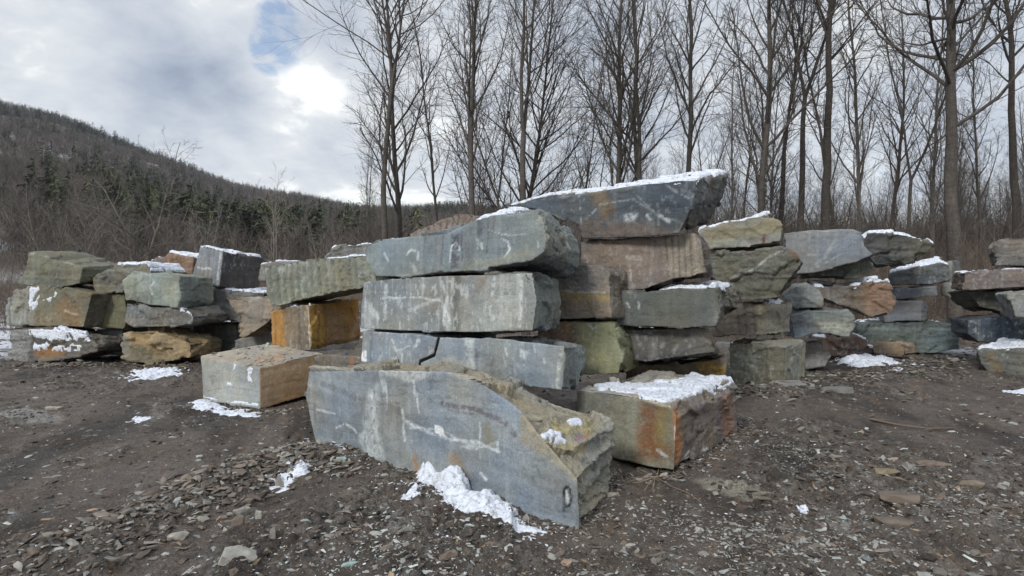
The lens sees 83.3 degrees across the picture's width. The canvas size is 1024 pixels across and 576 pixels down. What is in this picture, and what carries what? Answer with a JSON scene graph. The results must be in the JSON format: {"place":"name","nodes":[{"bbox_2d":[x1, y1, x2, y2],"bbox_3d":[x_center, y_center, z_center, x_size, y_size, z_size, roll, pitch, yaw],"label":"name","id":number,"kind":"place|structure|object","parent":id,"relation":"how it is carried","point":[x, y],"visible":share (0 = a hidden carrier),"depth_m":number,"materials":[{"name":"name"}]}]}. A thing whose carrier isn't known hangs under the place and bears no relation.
{"place":"outdoors","nodes":[
{"label":"outdoors","id":0,"kind":"place"},
{"bbox_2d":[0,439,382,575],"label":"clod ridge","id":1,"kind":"structure","parent":0,"point":[116,518],"depth_m":4.07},
{"bbox_2d":[0,115,902,300],"bbox_3d":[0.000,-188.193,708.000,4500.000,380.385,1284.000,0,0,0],"label":"hill","id":2,"kind":"structure","parent":0,"point":[12,265],"depth_m":369.12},
{"bbox_2d":[0,97,530,224],"bbox_3d":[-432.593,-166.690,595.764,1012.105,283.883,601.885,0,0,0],"label":"hillside wood","id":3,"kind":"object","parent":2,"relation":"on","point":[71,136],"visible":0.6,"depth_m":511.75,"materials":[{"name":"plant"}]},
{"bbox_2d":[0,307,1023,575],"bbox_3d":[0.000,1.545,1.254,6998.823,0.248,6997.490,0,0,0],"label":"ground","id":4,"kind":"structure","parent":0,"point":[922,405],"depth_m":4.66,"materials":[{"name":"gravel"}]},
{"bbox_2d":[0,166,106,274],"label":"bare tree","id":5,"kind":"object","parent":4,"relation":"on","point":[44,240],"visible":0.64,"depth_m":26.75,"materials":[{"name":"brown plant"}]},
{"bbox_2d":[8,325,122,362],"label":"stone block","id":6,"kind":"object","parent":4,"relation":"on","point":[61,343],"depth_m":12.36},
{"bbox_2d":[5,286,35,327],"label":"stone block","id":7,"kind":"object","parent":6,"relation":"on","point":[17,309],"depth_m":12.95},
{"bbox_2d":[26,284,124,328],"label":"stone block","id":8,"kind":"object","parent":6,"relation":"on","point":[85,306],"depth_m":12.54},
{"bbox_2d":[17,251,117,287],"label":"stone block","id":9,"kind":"object","parent":8,"relation":"on","point":[59,269],"depth_m":12.77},
{"bbox_2d":[28,163,134,284],"bbox_3d":[-25.277,-2.700,34.463,5.008,9.336,6.007,0,0,-30],"label":"bare tree","id":10,"kind":"object","parent":4,"relation":"on","point":[85,238],"visible":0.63,"depth_m":34.05,"materials":[{"name":"brown plant"}]},
{"bbox_2d":[0,359,200,369],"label":"packed dirt","id":11,"kind":"structure","parent":4,"relation":"on","point":[79,362],"depth_m":11.81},
{"bbox_2d":[96,327,147,355],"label":"stone block","id":12,"kind":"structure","parent":4,"relation":"on","point":[114,331],"depth_m":12.92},
{"bbox_2d":[99,294,136,328],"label":"stone block","id":13,"kind":"object","parent":12,"relation":"on","point":[115,311],"depth_m":12.57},
{"bbox_2d":[93,261,186,293],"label":"stone block","id":14,"kind":"object","parent":13,"relation":"on","point":[108,281],"depth_m":12.52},
{"bbox_2d":[51,125,213,261],"bbox_3d":[-14.286,-2.139,21.959,5.224,8.118,4.355,0,0,-40],"label":"bare tree","id":15,"kind":"object","parent":4,"relation":"on","point":[129,235],"visible":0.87,"depth_m":21.97,"materials":[{"name":"brown plant"}]},
{"bbox_2d":[127,367,182,382],"bbox_3d":[-6.630,1.577,10.720,0.991,0.205,2.371,0,0,-34],"label":"snow patch","id":16,"kind":"object","parent":4,"relation":"on","point":[153,373],"visible":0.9,"depth_m":10.44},
{"bbox_2d":[120,327,221,364],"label":"stone block","id":17,"kind":"object","parent":4,"relation":"on","point":[155,346],"depth_m":12.05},
{"bbox_2d":[125,303,227,327],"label":"stone block","id":18,"kind":"object","parent":17,"relation":"on","point":[137,315],"depth_m":11.88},
{"bbox_2d":[122,270,213,307],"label":"stone block","id":19,"kind":"object","parent":18,"relation":"on","point":[170,289],"depth_m":11.85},
{"bbox_2d":[1,443,362,568],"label":"broken stone","id":20,"kind":"object","parent":4,"relation":"on","point":[279,482],"visible":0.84,"depth_m":4.58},
{"bbox_2d":[181,324,201,329],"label":"stone block","id":21,"kind":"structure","parent":4,"relation":"on","point":[190,327],"depth_m":14.15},
{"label":"stone block","id":22,"kind":"object","parent":21,"relation":"on","visible":0},
{"bbox_2d":[164,250,198,274],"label":"stone block","id":23,"kind":"object","parent":22,"relation":"on","point":[186,260],"depth_m":13.85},
{"bbox_2d":[0,208,414,333],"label":"undergrowth","id":24,"kind":"object","parent":4,"relation":"on","point":[6,295],"visible":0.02,"depth_m":23.23,"materials":[{"name":"brown plant"}]},
{"bbox_2d":[193,322,240,352],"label":"stone block","id":25,"kind":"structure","parent":4,"relation":"on","point":[228,333],"depth_m":13.01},
{"bbox_2d":[212,287,266,321],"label":"stone block","id":26,"kind":"object","parent":25,"relation":"on","point":[221,295],"depth_m":12.69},
{"bbox_2d":[193,245,262,288],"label":"stone block","id":27,"kind":"object","parent":26,"relation":"on","point":[227,268],"depth_m":12.95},
{"bbox_2d":[188,399,260,416],"bbox_3d":[-3.810,1.566,7.485,1.643,0.142,0.598,0,0,37],"label":"snow patch","id":28,"kind":"object","parent":4,"relation":"on","point":[201,404],"visible":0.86,"depth_m":7.44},
{"bbox_2d":[217,545,256,565],"bbox_3d":[-1.536,1.501,3.231,0.203,0.091,0.109,0,0,-20],"label":"loose stone","id":29,"kind":"object","parent":4,"relation":"on","point":[229,553],"visible":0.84,"depth_m":3.21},
{"bbox_2d":[235,330,271,348],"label":"stone block","id":30,"kind":"object","parent":4,"relation":"on","point":[263,338],"depth_m":11.26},
{"bbox_2d":[227,296,286,337],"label":"stone block","id":31,"kind":"object","parent":30,"relation":"on","point":[254,313],"depth_m":10.83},
{"bbox_2d":[201,342,322,408],"bbox_3d":[-3.564,1.222,8.253,1.372,0.790,0.999,0,0,26],"label":"stone block","id":32,"kind":"object","parent":4,"relation":"on","point":[267,374],"depth_m":7.93,"materials":[{"name":"stone"}]},
{"bbox_2d":[253,162,293,261],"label":"bare tree","id":33,"kind":"object","parent":4,"relation":"on","point":[276,238],"visible":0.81,"depth_m":24.27,"materials":[{"name":"brown plant"}]},
{"bbox_2d":[0,146,579,286],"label":"wood","id":34,"kind":"object","parent":4,"relation":"on","point":[241,217],"visible":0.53,"depth_m":117.39,"materials":[{"name":"plant"}]},
{"bbox_2d":[312,347,361,366],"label":"stone block","id":35,"kind":"object","parent":4,"relation":"on","point":[341,358],"depth_m":8.05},
{"bbox_2d":[271,298,360,349],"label":"stone block","id":36,"kind":"object","parent":35,"relation":"on","point":[311,325],"depth_m":9.71,"materials":[{"name":"stone"}]},
{"bbox_2d":[265,254,387,305],"bbox_3d":[-2.986,-0.129,9.828,2.211,0.875,1.028,0,0,19],"label":"stone block","id":37,"kind":"object","parent":36,"relation":"on","point":[313,280],"depth_m":9.40,"materials":[{"name":"stone"}]},
{"bbox_2d":[361,330,495,364],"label":"stone block","id":38,"kind":"object","parent":35,"relation":"on","point":[416,347],"depth_m":6.59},
{"bbox_2d":[361,270,560,334],"bbox_3d":[-0.660,0.203,6.673,3.105,0.756,0.983,0,0,40],"label":"stone block","id":39,"kind":"object","parent":38,"relation":"on","point":[500,302],"depth_m":5.97,"materials":[{"name":"stone"}]},
{"bbox_2d":[366,206,579,278],"bbox_3d":[-0.505,-0.497,6.633,3.157,0.926,1.154,0,0,41],"label":"stone block","id":40,"kind":"object","parent":39,"relation":"on","point":[515,239],"depth_m":5.87,"materials":[{"name":"stone"}]},
{"bbox_2d":[410,214,480,236],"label":"stone block","id":41,"kind":"object","parent":40,"relation":"on","point":[455,220],"depth_m":8.44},
{"bbox_2d":[421,334,585,390],"bbox_3d":[-0.102,0.760,6.232,2.289,0.544,0.988,0,0,39],"label":"stone block","id":42,"kind":"object","parent":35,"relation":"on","point":[539,361],"depth_m":5.59,"materials":[{"name":"stone"}]},
{"bbox_2d":[165,500,555,575],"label":"stone chips","id":43,"kind":"object","parent":4,"relation":"on","point":[426,571],"visible":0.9,"depth_m":3.39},
{"bbox_2d":[255,0,502,239],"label":"bare tree","id":44,"kind":"object","parent":4,"relation":"on","point":[384,169],"visible":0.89,"depth_m":20.89,"materials":[{"name":"brown plant"}]},
{"bbox_2d":[324,0,474,237],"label":"bare tree","id":45,"kind":"object","parent":4,"relation":"on","point":[395,167],"visible":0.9,"depth_m":21.69,"materials":[{"name":"brown plant"}]},
{"bbox_2d":[384,0,460,221],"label":"bare tree","id":46,"kind":"object","parent":4,"relation":"on","point":[433,170],"visible":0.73,"depth_m":25.25,"materials":[{"name":"brown plant"}]},
{"bbox_2d":[306,359,614,529],"bbox_3d":[-0.732,1.171,5.455,4.014,1.002,1.054,0,0,42],"label":"stone block","id":47,"kind":"object","parent":4,"relation":"on","point":[513,440],"depth_m":4.54,"materials":[{"name":"stone"}]},
{"bbox_2d":[430,0,517,215],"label":"bare tree","id":48,"kind":"object","parent":4,"relation":"on","point":[461,164],"visible":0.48,"depth_m":23.88,"materials":[{"name":"brown plant"}]},
{"bbox_2d":[429,0,525,214],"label":"bare tree","id":49,"kind":"object","parent":4,"relation":"on","point":[471,107],"visible":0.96,"depth_m":20.19,"materials":[{"name":"brown plant"}]},
{"bbox_2d":[416,461,546,533],"bbox_3d":[-0.358,1.497,4.286,0.454,0.254,1.661,0,0,-34],"label":"snow patch","id":50,"kind":"object","parent":4,"relation":"on","point":[452,481],"visible":0.78,"depth_m":4.15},
{"bbox_2d":[431,0,548,210],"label":"bare tree","id":51,"kind":"object","parent":4,"relation":"on","point":[503,144],"visible":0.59,"depth_m":21.78,"materials":[{"name":"brown plant"}]},
{"bbox_2d":[0,330,1023,575],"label":"mud clods","id":52,"kind":"object","parent":4,"relation":"on","point":[42,558],"visible":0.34,"depth_m":3.94,"materials":[{"name":"soil"}]},
{"bbox_2d":[0,381,1023,575],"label":"stone grit","id":53,"kind":"object","parent":4,"relation":"on","point":[519,506],"visible":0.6,"depth_m":3.88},
{"bbox_2d":[428,0,615,250],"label":"bare tree","id":54,"kind":"object","parent":4,"relation":"on","point":[541,121],"visible":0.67,"depth_m":22.66,"materials":[{"name":"brown plant"}]},
{"bbox_2d":[481,0,605,335],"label":"bare tree","id":55,"kind":"object","parent":4,"relation":"on","point":[523,110],"visible":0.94,"depth_m":19.23,"materials":[{"name":"brown plant"}]},
{"bbox_2d":[553,52,627,238],"bbox_3d":[3.994,-4.765,27.452,4.187,13.345,3.745,-3,0,0],"label":"bare tree","id":56,"kind":"object","parent":4,"relation":"on","point":[601,180],"visible":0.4,"depth_m":27.11,"materials":[{"name":"brown plant"}]},
{"bbox_2d":[565,0,627,261],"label":"bare tree","id":57,"kind":"object","parent":4,"relation":"on","point":[593,137],"visible":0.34,"depth_m":28.41,"materials":[{"name":"brown plant"}]},
{"bbox_2d":[543,0,693,239],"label":"bare tree","id":58,"kind":"object","parent":4,"relation":"on","point":[618,168],"visible":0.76,"depth_m":19.76,"materials":[{"name":"brown plant"}]},
{"bbox_2d":[546,0,726,327],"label":"bare tree","id":59,"kind":"object","parent":4,"relation":"on","point":[637,172],"visible":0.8,"depth_m":19.53,"materials":[{"name":"brown plant"}]},
{"bbox_2d":[577,370,737,469],"bbox_3d":[1.518,1.280,5.886,1.138,0.694,1.580,0,0,36],"label":"stone block","id":60,"kind":"object","parent":4,"relation":"on","point":[670,420],"depth_m":5.34,"materials":[{"name":"stone"}]},
{"bbox_2d":[538,318,639,374],"bbox_3d":[0.970,0.695,6.977,1.075,0.700,1.046,0,0,26],"label":"stone block","id":61,"kind":"object","parent":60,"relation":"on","point":[607,345],"depth_m":6.45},
{"bbox_2d":[554,262,627,320],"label":"stone block","id":62,"kind":"object","parent":61,"relation":"on","point":[586,290],"depth_m":6.42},
{"bbox_2d":[625,352,726,378],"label":"stone block","id":63,"kind":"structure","parent":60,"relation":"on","point":[704,366],"depth_m":6.84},
{"bbox_2d":[625,327,722,362],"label":"stone block","id":64,"kind":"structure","parent":63,"relation":"on","point":[662,344],"depth_m":6.53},
{"bbox_2d":[615,280,738,328],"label":"stone block","id":65,"kind":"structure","parent":64,"relation":"on","point":[708,304],"depth_m":6.33,"materials":[{"name":"stone"}]},
{"bbox_2d":[580,233,712,290],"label":"stone block","id":66,"kind":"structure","parent":65,"relation":"on","point":[652,263],"depth_m":6.59,"materials":[{"name":"stone"}]},
{"bbox_2d":[505,169,727,238],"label":"stone block","id":67,"kind":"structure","parent":66,"relation":"on","point":[666,204],"depth_m":6.57,"materials":[{"name":"stone"}]},
{"bbox_2d":[637,0,768,281],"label":"bare tree","id":68,"kind":"object","parent":4,"relation":"on","point":[689,135],"visible":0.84,"depth_m":20.09,"materials":[{"name":"brown plant"}]},
{"bbox_2d":[659,61,758,279],"bbox_3d":[12.050,-5.785,34.644,6.158,15.273,3.755,0,0,-10],"label":"bare tree","id":69,"kind":"object","parent":4,"relation":"on","point":[723,142],"visible":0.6,"depth_m":34.59,"materials":[{"name":"brown plant"}]},
{"bbox_2d":[698,0,767,223],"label":"bare tree","id":70,"kind":"object","parent":4,"relation":"on","point":[732,179],"visible":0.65,"depth_m":22.91,"materials":[{"name":"brown plant"}]},
{"bbox_2d":[722,41,784,301],"bbox_3d":[14.322,-6.150,34.314,3.936,16.017,6.442,0,0,25],"label":"bare tree","id":71,"kind":"object","parent":4,"relation":"on","point":[736,144],"visible":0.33,"depth_m":33.94,"materials":[{"name":"brown plant"}]},
{"bbox_2d":[729,337,805,383],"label":"stone block","id":72,"kind":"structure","parent":4,"relation":"on","point":[762,360],"depth_m":9.43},
{"bbox_2d":[710,299,791,336],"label":"stone block","id":73,"kind":"object","parent":72,"relation":"on","point":[768,316],"depth_m":9.57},
{"bbox_2d":[709,246,802,299],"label":"stone block","id":74,"kind":"object","parent":73,"relation":"on","point":[765,273],"depth_m":9.20,"materials":[{"name":"stone"}]},
{"bbox_2d":[697,211,782,253],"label":"stone block","id":75,"kind":"object","parent":74,"relation":"on","point":[763,229],"depth_m":9.47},
{"bbox_2d":[724,48,811,236],"bbox_3d":[14.205,-5.923,31.819,5.099,15.556,3.835,0,0,-5],"label":"bare tree","id":76,"kind":"object","parent":4,"relation":"on","point":[770,183],"visible":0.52,"depth_m":31.75,"materials":[{"name":"brown plant"}]},
{"bbox_2d":[555,188,1010,281],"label":"wood","id":77,"kind":"object","parent":4,"relation":"on","point":[575,228],"visible":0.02,"depth_m":80.45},
{"bbox_2d":[681,0,890,337],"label":"bare tree","id":78,"kind":"object","parent":4,"relation":"on","point":[764,143],"visible":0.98,"depth_m":18.09,"materials":[{"name":"brown plant"}]},
{"bbox_2d":[753,0,861,227],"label":"bare tree","id":79,"kind":"object","parent":4,"relation":"on","point":[782,193],"visible":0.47,"depth_m":21.71,"materials":[{"name":"brown plant"}]},
{"bbox_2d":[759,0,862,306],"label":"bare tree","id":80,"kind":"object","parent":4,"relation":"on","point":[821,144],"visible":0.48,"depth_m":21.28,"materials":[{"name":"brown plant"}]},
{"bbox_2d":[731,0,900,282],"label":"bare tree","id":81,"kind":"object","parent":4,"relation":"on","point":[801,202],"visible":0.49,"depth_m":20.32,"materials":[{"name":"brown plant"}]},
{"bbox_2d":[803,338,830,369],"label":"stone block","id":82,"kind":"object","parent":4,"relation":"on","point":[817,355],"depth_m":10.91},
{"bbox_2d":[784,307,855,338],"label":"stone block","id":83,"kind":"object","parent":82,"relation":"on","point":[838,323],"depth_m":10.29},
{"bbox_2d":[781,282,823,309],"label":"stone block","id":84,"kind":"object","parent":83,"relation":"on","point":[803,296],"depth_m":10.46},
{"bbox_2d":[807,276,895,318],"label":"stone block","id":85,"kind":"object","parent":83,"relation":"on","point":[872,297],"depth_m":11.14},
{"bbox_2d":[799,259,873,279],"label":"stone block","id":86,"kind":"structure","parent":85,"relation":"on","point":[858,269],"depth_m":11.37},
{"bbox_2d":[783,229,872,274],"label":"stone block","id":87,"kind":"object","parent":86,"relation":"on","point":[818,251],"depth_m":11.12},
{"bbox_2d":[786,0,886,307],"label":"bare tree","id":88,"kind":"object","parent":4,"relation":"on","point":[825,190],"visible":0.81,"depth_m":18.38,"materials":[{"name":"brown plant"}]},
{"bbox_2d":[805,138,867,281],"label":"bare tree","id":89,"kind":"object","parent":4,"relation":"on","point":[833,200],"visible":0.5,"depth_m":32.93,"materials":[{"name":"brown plant"}]},
{"bbox_2d":[809,333,873,357],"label":"stone block","id":90,"kind":"object","parent":4,"relation":"on","point":[835,346],"depth_m":12.54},
{"bbox_2d":[679,154,1023,339],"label":"undergrowth","id":91,"kind":"object","parent":4,"relation":"on","point":[941,300],"visible":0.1,"depth_m":20.24,"materials":[{"name":"brown plant"}]},
{"bbox_2d":[800,0,902,319],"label":"bare tree","id":92,"kind":"object","parent":4,"relation":"on","point":[857,134],"visible":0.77,"depth_m":22.93,"materials":[{"name":"brown plant"}]},
{"bbox_2d":[687,441,1023,545],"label":"broken stone","id":93,"kind":"object","parent":4,"relation":"on","point":[1000,507],"visible":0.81,"depth_m":4.46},
{"bbox_2d":[735,354,979,402],"bbox_3d":[6.862,1.522,10.602,9.720,0.213,2.094,0,0,-34],"label":"rubble","id":94,"kind":"object","parent":4,"relation":"on","point":[835,376],"visible":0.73,"depth_m":9.91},
{"bbox_2d":[829,353,901,367],"bbox_3d":[7.660,1.532,12.364,2.587,0.258,1.295,0,0,-45],"label":"snow patch","id":95,"kind":"object","parent":4,"relation":"on","point":[862,360],"visible":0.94,"depth_m":12.01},
{"bbox_2d":[845,151,924,231],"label":"bare tree","id":96,"kind":"object","parent":4,"relation":"on","point":[889,207],"visible":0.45,"depth_m":47.92,"materials":[{"name":"brown plant"}]},
{"bbox_2d":[868,341,916,356],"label":"stone block","id":97,"kind":"object","parent":4,"relation":"on","point":[895,349],"depth_m":12.86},
{"bbox_2d":[851,317,959,353],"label":"stone block","id":98,"kind":"object","parent":4,"relation":"on","point":[929,336],"depth_m":13.59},
{"bbox_2d":[879,299,927,322],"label":"stone block","id":99,"kind":"object","parent":98,"relation":"on","point":[909,310],"depth_m":13.68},
{"bbox_2d":[892,286,937,299],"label":"stone block","id":100,"kind":"object","parent":99,"relation":"on","point":[909,292],"depth_m":13.64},
{"bbox_2d":[888,256,950,285],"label":"stone block","id":101,"kind":"object","parent":100,"relation":"on","point":[932,271],"depth_m":13.68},
{"bbox_2d":[862,229,934,267],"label":"stone block","id":102,"kind":"object","parent":101,"relation":"on","point":[890,247],"depth_m":12.44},
{"bbox_2d":[858,0,964,279],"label":"bare tree","id":103,"kind":"object","parent":4,"relation":"on","point":[897,182],"visible":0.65,"depth_m":26.23,"materials":[{"name":"brown plant"}]},
{"bbox_2d":[834,0,1009,286],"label":"bare tree","id":104,"kind":"object","parent":4,"relation":"on","point":[911,177],"visible":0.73,"depth_m":21.89,"materials":[{"name":"brown plant"}]},
{"bbox_2d":[823,0,1023,344],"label":"bare tree","id":105,"kind":"object","parent":4,"relation":"on","point":[950,67],"visible":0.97,"depth_m":16.78,"materials":[{"name":"brown plant"}]},
{"bbox_2d":[894,0,994,320],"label":"bare tree","id":106,"kind":"object","parent":4,"relation":"on","point":[934,153],"visible":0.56,"depth_m":24.89,"materials":[{"name":"brown plant"}]},
{"bbox_2d":[898,160,997,309],"bbox_3d":[26.861,-3.057,35.692,5.047,9.660,3.217,0,0,42],"label":"bare tree","id":107,"kind":"object","parent":4,"relation":"on","point":[941,230],"visible":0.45,"depth_m":35.72,"materials":[{"name":"brown plant"}]},
{"bbox_2d":[924,96,985,316],"bbox_3d":[24.717,-4.257,31.812,3.335,12.170,2.396,2,0,19],"label":"bare tree","id":108,"kind":"object","parent":4,"relation":"on","point":[959,176],"visible":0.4,"depth_m":31.74,"materials":[{"name":"brown plant"}]},
{"bbox_2d":[927,0,1018,269],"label":"bare tree","id":109,"kind":"object","parent":4,"relation":"on","point":[976,175],"visible":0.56,"depth_m":24.38,"materials":[{"name":"brown plant"}]},
{"bbox_2d":[958,0,1023,288],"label":"bare tree","id":110,"kind":"object","parent":4,"relation":"on","point":[1015,193],"visible":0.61,"depth_m":19.13,"materials":[{"name":"brown plant"}]},
{"bbox_2d":[976,337,1023,374],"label":"stone block","id":111,"kind":"object","parent":4,"relation":"on","point":[1006,354],"depth_m":10.71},
{"bbox_2d":[950,314,1023,342],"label":"stone block","id":112,"kind":"object","parent":111,"relation":"on","point":[989,328],"depth_m":11.72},
{"bbox_2d":[947,288,1023,313],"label":"stone block","id":113,"kind":"object","parent":112,"relation":"on","point":[979,300],"depth_m":12.00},
{"bbox_2d":[951,268,1023,290],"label":"stone block","id":114,"kind":"object","parent":113,"relation":"on","point":[1005,278],"depth_m":11.62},
{"bbox_2d":[987,238,1023,267],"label":"stone block","id":115,"kind":"object","parent":114,"relation":"on","point":[1006,252],"depth_m":11.47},
{"bbox_2d":[995,290,1023,318],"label":"stone block","id":116,"kind":"object","parent":112,"relation":"on","point":[1011,303],"depth_m":10.50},
{"bbox_2d":[0,0,1023,228],"label":"sky","id":117,"kind":"structure","parent":0,"point":[195,69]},
{"bbox_2d":[508,469,633,542],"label":"gravel","id":118,"kind":"structure","parent":0,"point":[567,531],"depth_m":3.88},
{"bbox_2d":[610,425,760,486],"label":"gravel","id":119,"kind":"structure","parent":0,"point":[665,473],"depth_m":5.12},
{"bbox_2d":[544,472,1023,575],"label":"pale gravel","id":120,"kind":"structure","parent":0,"point":[875,545],"depth_m":3.62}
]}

